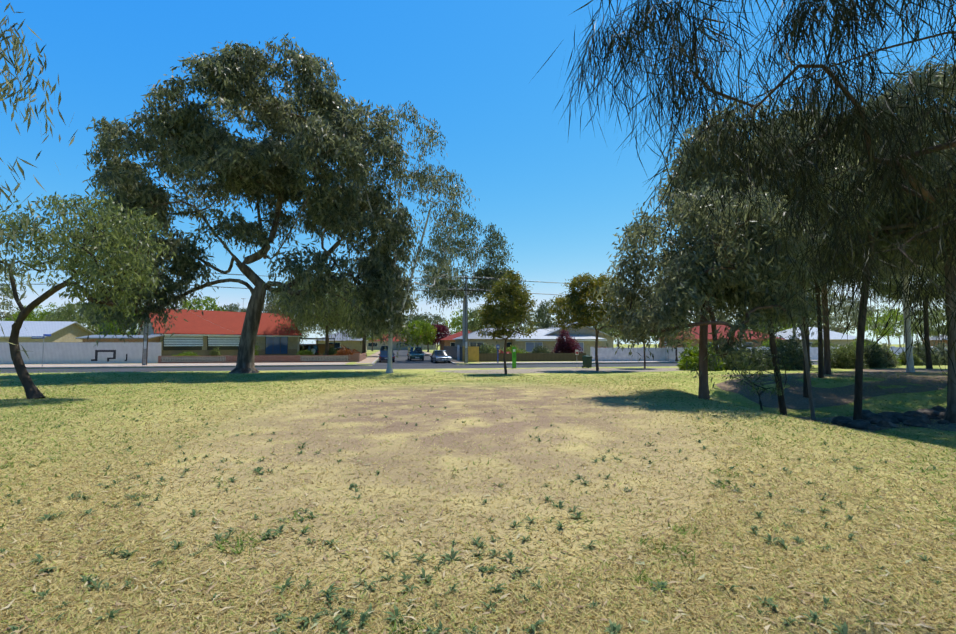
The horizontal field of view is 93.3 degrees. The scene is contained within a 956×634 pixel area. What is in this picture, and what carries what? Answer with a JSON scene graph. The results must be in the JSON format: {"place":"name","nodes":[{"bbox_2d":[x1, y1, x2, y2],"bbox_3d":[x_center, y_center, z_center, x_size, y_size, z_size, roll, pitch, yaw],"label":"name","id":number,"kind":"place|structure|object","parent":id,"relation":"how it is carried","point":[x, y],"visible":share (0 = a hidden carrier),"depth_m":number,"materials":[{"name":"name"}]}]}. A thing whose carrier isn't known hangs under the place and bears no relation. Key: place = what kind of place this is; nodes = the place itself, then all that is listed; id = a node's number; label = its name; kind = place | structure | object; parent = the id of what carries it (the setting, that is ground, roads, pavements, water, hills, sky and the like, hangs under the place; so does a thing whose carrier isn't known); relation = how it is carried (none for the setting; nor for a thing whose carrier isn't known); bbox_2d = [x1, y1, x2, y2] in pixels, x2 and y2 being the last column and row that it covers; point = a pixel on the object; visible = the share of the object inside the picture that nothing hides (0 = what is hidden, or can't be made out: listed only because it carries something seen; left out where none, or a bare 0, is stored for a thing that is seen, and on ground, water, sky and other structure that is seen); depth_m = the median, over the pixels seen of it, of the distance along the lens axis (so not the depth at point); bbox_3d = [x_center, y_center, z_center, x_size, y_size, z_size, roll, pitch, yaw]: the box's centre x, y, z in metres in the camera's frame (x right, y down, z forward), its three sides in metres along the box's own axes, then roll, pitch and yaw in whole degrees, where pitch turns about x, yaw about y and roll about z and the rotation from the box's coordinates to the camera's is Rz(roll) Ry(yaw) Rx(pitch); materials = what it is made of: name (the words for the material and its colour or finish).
{"place":"outdoors","nodes":[
{"label":"outdoors","id":0,"kind":"place"},
{"bbox_2d":[0,324,91,341],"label":"house","id":1,"kind":"structure","parent":0,"point":[71,333],"depth_m":58.57,"materials":[{"name":"beige brick"}]},
{"bbox_2d":[0,321,96,336],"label":"house roof","id":2,"kind":"structure","parent":1,"relation":"attached to","point":[33,328],"depth_m":57.48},
{"bbox_2d":[0,350,817,372],"bbox_3d":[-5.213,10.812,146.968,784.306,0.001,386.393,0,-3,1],"label":"road","id":3,"kind":"structure","parent":0,"point":[402,361],"depth_m":42.11,"materials":[{"name":"asphalt"}]},
{"bbox_2d":[378,350,394,361],"bbox_3d":[-11.107,4.735,54.909,2.000,1.422,4.720,1,-3,-13],"label":"blue sedan car","id":4,"kind":"object","parent":3,"relation":"on","point":[383,355],"visible":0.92,"depth_m":53.02,"materials":[{"name":"blue paint"}]},
{"bbox_2d":[0,353,811,372],"bbox_3d":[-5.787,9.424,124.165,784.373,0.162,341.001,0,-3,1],"label":"kerbs","id":5,"kind":"structure","parent":3,"relation":"on","point":[373,363],"depth_m":42.79,"materials":[{"name":"concrete"}]},
{"bbox_2d":[407,347,424,360],"bbox_3d":[-8.349,4.888,60.306,2.020,1.741,4.720,1,-3,-14],"label":"car","id":6,"kind":"object","parent":3,"relation":"on","point":[417,353],"visible":1,"depth_m":58.95,"materials":[{"name":"teal paint"}]},
{"bbox_2d":[430,350,451,362],"bbox_3d":[-4.437,4.654,53.510,2.000,1.422,4.720,1,-3,-15],"label":"silver sedan","id":7,"kind":"object","parent":3,"relation":"on","point":[439,355],"visible":1,"depth_m":52.60,"materials":[{"name":"grey paint"}]},
{"bbox_2d":[0,344,955,633],"bbox_3d":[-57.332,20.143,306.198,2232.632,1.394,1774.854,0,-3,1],"label":"ground","id":8,"kind":"structure","parent":0,"point":[490,422],"depth_m":6.02,"materials":[{"name":"plant"}]},
{"bbox_2d":[0,283,26,320],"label":"tree","id":9,"kind":"object","parent":8,"relation":"on","point":[3,304],"depth_m":87.22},
{"bbox_2d":[1,309,61,320],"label":"tree","id":10,"kind":"object","parent":8,"relation":"on","point":[29,317],"visible":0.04,"depth_m":76.87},
{"bbox_2d":[2,302,64,320],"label":"tree","id":11,"kind":"object","parent":8,"relation":"on","point":[52,305],"visible":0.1,"depth_m":113.74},
{"bbox_2d":[0,2,77,359],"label":"overhanging gum","id":12,"kind":"object","parent":8,"relation":"on","point":[18,69],"depth_m":3.51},
{"bbox_2d":[0,342,161,363],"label":"white corrugated fence","id":13,"kind":"object","parent":8,"relation":"on","point":[85,352],"visible":1,"depth_m":47.35,"materials":[{"name":"grey"}]},
{"bbox_2d":[42,300,120,334],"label":"tree","id":14,"kind":"object","parent":8,"relation":"on","point":[69,317],"depth_m":68.85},
{"bbox_2d":[0,185,175,398],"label":"leaning tree","id":15,"kind":"object","parent":8,"relation":"on","point":[83,264],"depth_m":14.59,"materials":[{"name":"plant"}]},
{"bbox_2d":[94,307,142,334],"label":"tree","id":16,"kind":"object","parent":8,"relation":"on","point":[118,330],"depth_m":64.19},
{"bbox_2d":[82,337,159,341],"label":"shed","id":17,"kind":"structure","parent":8,"relation":"on","point":[156,339],"depth_m":51.81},
{"bbox_2d":[75,335,164,338],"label":"roof","id":18,"kind":"structure","parent":17,"relation":"attached to","point":[117,336],"depth_m":51.95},
{"bbox_2d":[171,351,199,355],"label":"shrub","id":19,"kind":"object","parent":8,"relation":"on","point":[187,354],"visible":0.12,"depth_m":55.30,"materials":[{"name":"green plant"}]},
{"bbox_2d":[179,296,232,311],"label":"tree","id":20,"kind":"object","parent":8,"relation":"on","point":[211,307],"depth_m":83.01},
{"bbox_2d":[208,346,220,355],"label":"shrub","id":21,"kind":"object","parent":8,"relation":"on","point":[213,352],"visible":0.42,"depth_m":58.67,"materials":[{"name":"green plant"}]},
{"bbox_2d":[141,298,304,355],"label":"house","id":22,"kind":"structure","parent":8,"relation":"on","point":[197,344],"depth_m":59.95,"materials":[{"name":"beige brick"}]},
{"bbox_2d":[138,309,301,335],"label":"house roof","id":23,"kind":"structure","parent":22,"relation":"attached to","point":[228,322],"depth_m":61.64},
{"bbox_2d":[213,303,246,311],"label":"tree","id":24,"kind":"object","parent":8,"relation":"on","point":[234,309],"visible":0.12,"depth_m":84.25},
{"bbox_2d":[74,32,424,373],"bbox_3d":[-16.199,-7.805,33.330,23.753,23.994,13.237,0,-3,1],"label":"tree","id":25,"kind":"object","parent":8,"relation":"on","point":[218,72],"depth_m":31.45,"materials":[{"name":"plant"}]},
{"bbox_2d":[158,353,365,362],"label":"front wall","id":26,"kind":"structure","parent":8,"relation":"on","point":[356,357],"depth_m":49.85,"materials":[{"name":"red brick"}]},
{"bbox_2d":[262,286,324,336],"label":"weeping tree","id":27,"kind":"object","parent":8,"relation":"on","point":[269,308],"depth_m":73.01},
{"bbox_2d":[296,349,312,354],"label":"shrub","id":28,"kind":"object","parent":8,"relation":"on","point":[305,352],"visible":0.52,"depth_m":64.95,"materials":[{"name":"green plant"}]},
{"bbox_2d":[300,345,318,354],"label":"car","id":29,"kind":"object","parent":8,"relation":"on","point":[313,349],"visible":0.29,"depth_m":70.37,"materials":[{"name":"grey paint"}]},
{"bbox_2d":[300,338,334,354],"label":"carport","id":30,"kind":"object","parent":8,"relation":"on","point":[321,348],"visible":0.27,"depth_m":76.28,"materials":[{"name":"grey metal"}]},
{"bbox_2d":[263,272,373,354],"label":"weeping tree","id":31,"kind":"object","parent":8,"relation":"on","point":[340,316],"depth_m":62.77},
{"bbox_2d":[316,340,366,352],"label":"house","id":32,"kind":"structure","parent":8,"relation":"on","point":[352,345],"depth_m":96.42,"materials":[{"name":"beige brick"}]},
{"bbox_2d":[314,331,367,340],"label":"house roof","id":33,"kind":"structure","parent":32,"relation":"attached to","point":[339,337],"depth_m":96.88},
{"bbox_2d":[334,345,359,354],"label":"bush","id":34,"kind":"object","parent":8,"relation":"on","point":[346,351],"visible":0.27,"depth_m":53.92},
{"bbox_2d":[340,325,384,353],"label":"street tree","id":35,"kind":"object","parent":8,"relation":"on","point":[360,335],"depth_m":91.81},
{"bbox_2d":[323,298,410,355],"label":"weeping tree","id":36,"kind":"object","parent":8,"relation":"on","point":[339,330],"depth_m":73.36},
{"bbox_2d":[367,341,435,349],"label":"house","id":37,"kind":"structure","parent":8,"relation":"on","point":[377,345],"depth_m":147.23,"materials":[{"name":"beige brick"}]},
{"bbox_2d":[334,101,479,372],"bbox_3d":[-5.415,-5.936,32.949,11.054,20.040,6.714,0,-3,1],"label":"slender gum","id":38,"kind":"object","parent":8,"relation":"on","point":[420,179],"depth_m":32.94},
{"bbox_2d":[0,351,831,366],"bbox_3d":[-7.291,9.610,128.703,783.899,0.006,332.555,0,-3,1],"label":"footpath","id":39,"kind":"structure","parent":8,"relation":"on","point":[372,358],"depth_m":45.17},
{"bbox_2d":[31,334,50,366],"bbox_3d":[-39.560,3.028,40.907,0.691,2.960,1.296,-3,-4,38],"label":"street name sign","id":40,"kind":"object","parent":39,"relation":"on","point":[39,337],"visible":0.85,"depth_m":40.78,"materials":[{"name":"blue"}]},
{"bbox_2d":[142,304,148,364],"bbox_3d":[-32.268,-0.180,42.921,2.265,9.600,2.457,0,-3,1],"label":"utility pole","id":41,"kind":"object","parent":39,"relation":"on","point":[145,350],"visible":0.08,"depth_m":43.74,"materials":[{"name":"concrete"}]},
{"bbox_2d":[14,269,922,334],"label":"power lines","id":42,"kind":"object","parent":41,"relation":"attached to","point":[412,278],"visible":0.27,"depth_m":49.24,"materials":[{"name":"black metal"}]},
{"bbox_2d":[398,317,436,348],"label":"street tree","id":43,"kind":"object","parent":39,"relation":"on","point":[428,328],"depth_m":81.82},
{"bbox_2d":[406,312,449,351],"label":"street tree","id":44,"kind":"object","parent":8,"relation":"on","point":[439,319],"depth_m":110.79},
{"bbox_2d":[425,321,451,349],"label":"street tree","id":45,"kind":"object","parent":8,"relation":"on","point":[444,330],"depth_m":87.16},
{"bbox_2d":[440,340,454,349],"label":"house","id":46,"kind":"structure","parent":8,"relation":"on","point":[443,343],"depth_m":80.35,"materials":[{"name":"orange brick"}]},
{"bbox_2d":[440,330,471,339],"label":"house roof","id":47,"kind":"structure","parent":46,"relation":"attached to","point":[455,335],"depth_m":82.11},
{"bbox_2d":[442,307,481,335],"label":"tree","id":48,"kind":"object","parent":8,"relation":"on","point":[454,324],"depth_m":98.28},
{"bbox_2d":[414,212,518,345],"bbox_3d":[-1.658,-4.173,60.527,15.076,19.639,14.039,0,-3,1],"label":"gum tree","id":49,"kind":"object","parent":8,"relation":"on","point":[487,272],"depth_m":59.17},
{"bbox_2d":[457,275,476,362],"bbox_3d":[-1.274,0.193,49.345,2.300,9.600,0.215,1,-3,-11],"label":"utility pole","id":50,"kind":"object","parent":8,"relation":"on","point":[466,290],"visible":0.96,"depth_m":49.31,"materials":[{"name":"concrete"}]},
{"bbox_2d":[0,385,941,633],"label":"lawn weeds","id":51,"kind":"object","parent":8,"relation":"on","point":[614,627],"visible":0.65,"depth_m":3.38,"materials":[{"name":"green plant"}]},
{"bbox_2d":[0,370,955,633],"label":"dry lawn blades","id":52,"kind":"object","parent":8,"relation":"on","point":[142,610],"visible":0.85,"depth_m":3.58,"materials":[{"name":"plant"}]},
{"bbox_2d":[0,389,955,633],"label":"weeds","id":53,"kind":"object","parent":8,"relation":"on","point":[462,607],"visible":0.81,"depth_m":3.22,"materials":[{"name":"green plant"}]},
{"bbox_2d":[455,339,511,352],"bbox_3d":[2.539,4.600,67.408,11.000,2.900,8.084,1,-3,-11],"label":"house corner","id":54,"kind":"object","parent":8,"relation":"on","point":[478,342],"visible":0.21,"depth_m":63.34,"materials":[{"name":"beige brick"}]},
{"bbox_2d":[454,328,520,338],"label":"house roof","id":55,"kind":"structure","parent":54,"relation":"attached to","point":[473,335],"depth_m":64.00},
{"bbox_2d":[458,304,522,332],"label":"tree","id":56,"kind":"object","parent":8,"relation":"on","point":[472,325],"depth_m":72.11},
{"bbox_2d":[479,342,503,352],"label":"shrub","id":57,"kind":"object","parent":8,"relation":"on","point":[489,349],"visible":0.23,"depth_m":54.16,"materials":[{"name":"green plant"}]},
{"bbox_2d":[475,267,539,373],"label":"young tree","id":58,"kind":"object","parent":8,"relation":"on","point":[503,290],"depth_m":30.97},
{"bbox_2d":[500,345,526,352],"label":"shrub","id":59,"kind":"object","parent":8,"relation":"on","point":[509,349],"visible":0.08,"depth_m":55.28,"materials":[{"name":"green plant"}]},
{"bbox_2d":[512,346,515,367],"bbox_3d":[3.072,3.432,38.375,0.400,1.860,0.140,1,-3,-11],"label":"park sign totem","id":60,"kind":"object","parent":8,"relation":"on","point":[513,357],"visible":1,"depth_m":38.33,"materials":[{"name":"green"}]},
{"bbox_2d":[444,345,585,361],"bbox_3d":[-0.955,4.702,60.557,12.652,1.900,27.804,3,-5,-42],"label":"brown fence","id":61,"kind":"object","parent":8,"relation":"on","point":[457,353],"visible":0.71,"depth_m":53.34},
{"bbox_2d":[493,303,536,331],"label":"tree","id":62,"kind":"object","parent":8,"relation":"on","point":[531,315],"depth_m":104.17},
{"bbox_2d":[531,344,552,352],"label":"shrub","id":63,"kind":"object","parent":8,"relation":"on","point":[539,349],"visible":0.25,"depth_m":55.73,"materials":[{"name":"green plant"}]},
{"bbox_2d":[511,339,606,355],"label":"house","id":64,"kind":"structure","parent":8,"relation":"on","point":[527,345],"depth_m":61.19,"materials":[{"name":"beige brick"}]},
{"bbox_2d":[511,329,603,338],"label":"house roof","id":65,"kind":"structure","parent":64,"relation":"attached to","point":[540,333],"depth_m":62.44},
{"bbox_2d":[437,368,682,373],"bbox_3d":[8.364,4.204,35.787,23.394,0.001,6.085,1,-3,-11],"label":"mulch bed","id":66,"kind":"object","parent":8,"relation":"on","point":[540,370],"visible":0.79,"depth_m":35.18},
{"bbox_2d":[530,295,590,329],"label":"tree","id":67,"kind":"object","parent":8,"relation":"on","point":[542,311],"depth_m":72.87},
{"bbox_2d":[552,329,582,352],"bbox_3d":[11.195,3.536,56.807,4.438,4.614,3.928,0,-3,1],"label":"plum bush","id":68,"kind":"object","parent":8,"relation":"on","point":[566,345],"visible":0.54,"depth_m":56.24,"materials":[{"name":"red plant"}]},
{"bbox_2d":[549,323,613,347],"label":"roof","id":69,"kind":"structure","parent":8,"relation":"on","point":[590,332],"depth_m":63.96,"materials":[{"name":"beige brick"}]},
{"bbox_2d":[544,322,616,338],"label":"house roof","id":70,"kind":"structure","parent":69,"relation":"attached to","point":[553,330],"depth_m":63.91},
{"bbox_2d":[582,355,591,367],"bbox_3d":[9.383,3.855,38.852,0.615,1.070,0.807,1,-4,-19],"label":"wheelie bin","id":71,"kind":"object","parent":8,"relation":"on","point":[587,361],"visible":1,"depth_m":38.57,"materials":[{"name":"green"}]},
{"bbox_2d":[548,272,643,370],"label":"young tree","id":72,"kind":"object","parent":8,"relation":"on","point":[587,291],"depth_m":34.82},
{"bbox_2d":[591,306,625,346],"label":"tree","id":73,"kind":"object","parent":8,"relation":"on","point":[610,330],"depth_m":76.49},
{"bbox_2d":[626,301,661,367],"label":"young tree","id":74,"kind":"object","parent":8,"relation":"on","point":[642,339],"depth_m":38.30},
{"bbox_2d":[659,320,698,360],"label":"verge tree","id":75,"kind":"object","parent":8,"relation":"on","point":[683,342],"depth_m":53.23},
{"bbox_2d":[676,340,725,370],"bbox_3d":[17.823,3.212,36.172,3.811,2.933,3.892,-2,-4,30],"label":"shrub","id":76,"kind":"object","parent":8,"relation":"on","point":[692,355],"visible":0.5,"depth_m":35.73,"materials":[{"name":"green plant"}]},
{"bbox_2d":[681,300,734,328],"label":"tree","id":77,"kind":"object","parent":8,"relation":"on","point":[717,314],"visible":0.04,"depth_m":75.11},
{"bbox_2d":[584,179,833,399],"bbox_3d":[7.186,-0.801,14.044,7.308,6.675,5.840,0,-3,1],"label":"tree","id":78,"kind":"object","parent":8,"relation":"on","point":[674,303],"depth_m":13.12,"materials":[{"name":"plant"}]},
{"bbox_2d":[722,348,753,370],"bbox_3d":[20.851,3.520,36.783,3.403,2.316,3.536,-3,-5,44],"label":"shrub","id":79,"kind":"object","parent":8,"relation":"on","point":[730,365],"visible":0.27,"depth_m":35.87,"materials":[{"name":"green plant"}]},
{"bbox_2d":[532,0,955,378],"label":"casuarina","id":80,"kind":"object","parent":8,"relation":"on","point":[801,11],"depth_m":2.60,"materials":[{"name":"plant"}]},
{"bbox_2d":[728,346,773,370],"bbox_3d":[22.228,3.521,36.743,3.539,2.331,3.396,-3,-4,39],"label":"shrub","id":81,"kind":"object","parent":8,"relation":"on","point":[756,359],"visible":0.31,"depth_m":36.07,"materials":[{"name":"green plant"}]},
{"bbox_2d":[643,89,876,415],"bbox_3d":[10.265,-2.111,16.745,7.124,12.181,7.392,0,-3,1],"label":"tree","id":82,"kind":"object","parent":8,"relation":"on","point":[683,168],"depth_m":16.23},
{"bbox_2d":[722,352,797,410],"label":"sapling","id":83,"kind":"object","parent":8,"relation":"on","point":[754,388],"depth_m":15.95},
{"bbox_2d":[590,346,946,360],"bbox_3d":[62.092,4.858,61.682,99.010,1.720,0.344,1,-3,-10],"label":"fence","id":84,"kind":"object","parent":8,"relation":"on","point":[609,354],"depth_m":54.27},
{"bbox_2d":[748,313,811,333],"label":"tree","id":85,"kind":"object","parent":8,"relation":"on","point":[776,325],"depth_m":76.54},
{"bbox_2d":[765,332,814,369],"bbox_3d":[25.632,2.947,37.482,3.761,3.520,4.019,-2,-4,36],"label":"shrub","id":86,"kind":"object","parent":8,"relation":"on","point":[789,351],"visible":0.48,"depth_m":36.81,"materials":[{"name":"green plant"}]},
{"bbox_2d":[693,109,893,420],"bbox_3d":[11.867,-2.014,17.884,6.922,12.133,6.702,0,-3,1],"label":"tree","id":87,"kind":"object","parent":8,"relation":"on","point":[865,207],"depth_m":16.63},
{"bbox_2d":[762,282,839,347],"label":"tree","id":88,"kind":"object","parent":8,"relation":"on","point":[829,293],"depth_m":38.99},
{"bbox_2d":[783,339,854,346],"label":"house","id":89,"kind":"structure","parent":8,"relation":"on","point":[837,341],"depth_m":69.21,"materials":[{"name":"beige brick"}]},
{"bbox_2d":[775,327,865,339],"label":"house roof","id":90,"kind":"structure","parent":89,"relation":"attached to","point":[835,335],"depth_m":70.92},
{"bbox_2d":[715,368,955,432],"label":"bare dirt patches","id":91,"kind":"object","parent":8,"relation":"on","point":[795,398],"visible":0.46,"depth_m":22.99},
{"bbox_2d":[770,201,910,397],"bbox_3d":[15.937,-1.998,22.433,8.927,11.997,9.118,0,-3,1],"label":"tree","id":92,"kind":"object","parent":8,"relation":"on","point":[878,243],"depth_m":20.50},
{"bbox_2d":[769,209,913,377],"bbox_3d":[19.596,-2.135,26.022,8.538,11.320,9.298,0,-3,1],"label":"tree","id":93,"kind":"object","parent":8,"relation":"on","point":[820,361],"depth_m":25.74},
{"bbox_2d":[810,292,874,334],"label":"tree","id":94,"kind":"object","parent":8,"relation":"on","point":[846,310],"depth_m":83.06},
{"bbox_2d":[817,342,871,368],"bbox_3d":[31.468,3.452,38.874,3.542,2.663,3.488,2,-4,-34],"label":"shrub","id":95,"kind":"object","parent":8,"relation":"on","point":[841,357],"visible":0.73,"depth_m":38.21,"materials":[{"name":"green plant"}]},
{"bbox_2d":[821,254,899,374],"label":"tree","id":96,"kind":"object","parent":8,"relation":"on","point":[826,348],"depth_m":29.26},
{"bbox_2d":[851,338,893,367],"bbox_3d":[33.980,3.307,39.794,3.682,2.974,3.572,0,-3,1],"label":"shrub","id":97,"kind":"object","parent":8,"relation":"on","point":[875,360],"visible":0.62,"depth_m":38.92,"materials":[{"name":"green plant"}]},
{"bbox_2d":[805,405,948,429],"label":"rocks","id":98,"kind":"object","parent":8,"relation":"on","point":[916,418],"visible":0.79,"depth_m":16.39,"materials":[{"name":"stone"}]},
{"bbox_2d":[802,52,955,419],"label":"tree","id":99,"kind":"object","parent":8,"relation":"on","point":[936,136],"depth_m":16.72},
{"bbox_2d":[856,305,902,342],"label":"tree","id":100,"kind":"object","parent":8,"relation":"on","point":[874,307],"depth_m":138.38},
{"bbox_2d":[876,343,900,366],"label":"shrub","id":101,"kind":"object","parent":8,"relation":"on","point":[889,355],"visible":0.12,"depth_m":40.18,"materials":[{"name":"green plant"}]},
{"bbox_2d":[865,307,914,346],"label":"tree","id":102,"kind":"object","parent":8,"relation":"on","point":[889,332],"depth_m":116.51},
{"bbox_2d":[871,313,916,346],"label":"tree","id":103,"kind":"object","parent":8,"relation":"on","point":[894,328],"depth_m":148.95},
{"bbox_2d":[844,249,944,371],"bbox_3d":[30.598,-2.989,32.288,10.944,13.950,11.157,0,-3,1],"label":"tree","id":104,"kind":"object","parent":8,"relation":"on","point":[910,364],"depth_m":32.01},
{"bbox_2d":[835,55,955,422],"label":"tree","id":105,"kind":"object","parent":8,"relation":"on","point":[941,75],"depth_m":16.89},
{"bbox_2d":[868,266,945,368],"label":"tree","id":106,"kind":"object","parent":8,"relation":"on","point":[893,287],"depth_m":38.05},
{"bbox_2d":[896,351,925,365],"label":"shrub","id":107,"kind":"object","parent":8,"relation":"on","point":[916,359],"visible":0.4,"depth_m":43.28,"materials":[{"name":"green plant"}]},
{"bbox_2d":[898,339,942,364],"bbox_3d":[43.275,3.642,44.332,3.258,3.023,2.964,0,-3,1],"label":"shrub","id":108,"kind":"object","parent":8,"relation":"on","point":[921,350],"visible":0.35,"depth_m":43.74,"materials":[{"name":"green plant"}]},
{"bbox_2d":[890,132,955,274],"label":"tree","id":109,"kind":"object","parent":8,"relation":"on","point":[951,213],"depth_m":17.05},
{"bbox_2d":[902,304,946,336],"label":"tree","id":110,"kind":"object","parent":8,"relation":"on","point":[934,332],"depth_m":83.85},
{"bbox_2d":[923,340,947,346],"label":"house","id":111,"kind":"structure","parent":8,"relation":"on","point":[936,342],"depth_m":81.12,"materials":[{"name":"beige brick"}]},
{"bbox_2d":[930,340,947,364],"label":"shrub","id":112,"kind":"object","parent":8,"relation":"on","point":[942,353],"visible":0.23,"depth_m":44.72,"materials":[{"name":"green plant"}]},
{"bbox_2d":[0,0,955,343],"label":"sky","id":113,"kind":"structure","parent":0,"point":[560,199],"materials":[{"name":"blue"}]},
{"bbox_2d":[659,339,780,347],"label":"house","id":114,"kind":"structure","parent":0,"point":[747,343],"depth_m":65.22,"materials":[{"name":"orange brick"}]},
{"bbox_2d":[659,325,782,339],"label":"house roof","id":115,"kind":"structure","parent":114,"relation":"attached to","point":[697,330],"depth_m":66.63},
{"bbox_2d":[881,135,955,276],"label":"tree","id":116,"kind":"object","parent":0,"point":[915,256],"depth_m":24.48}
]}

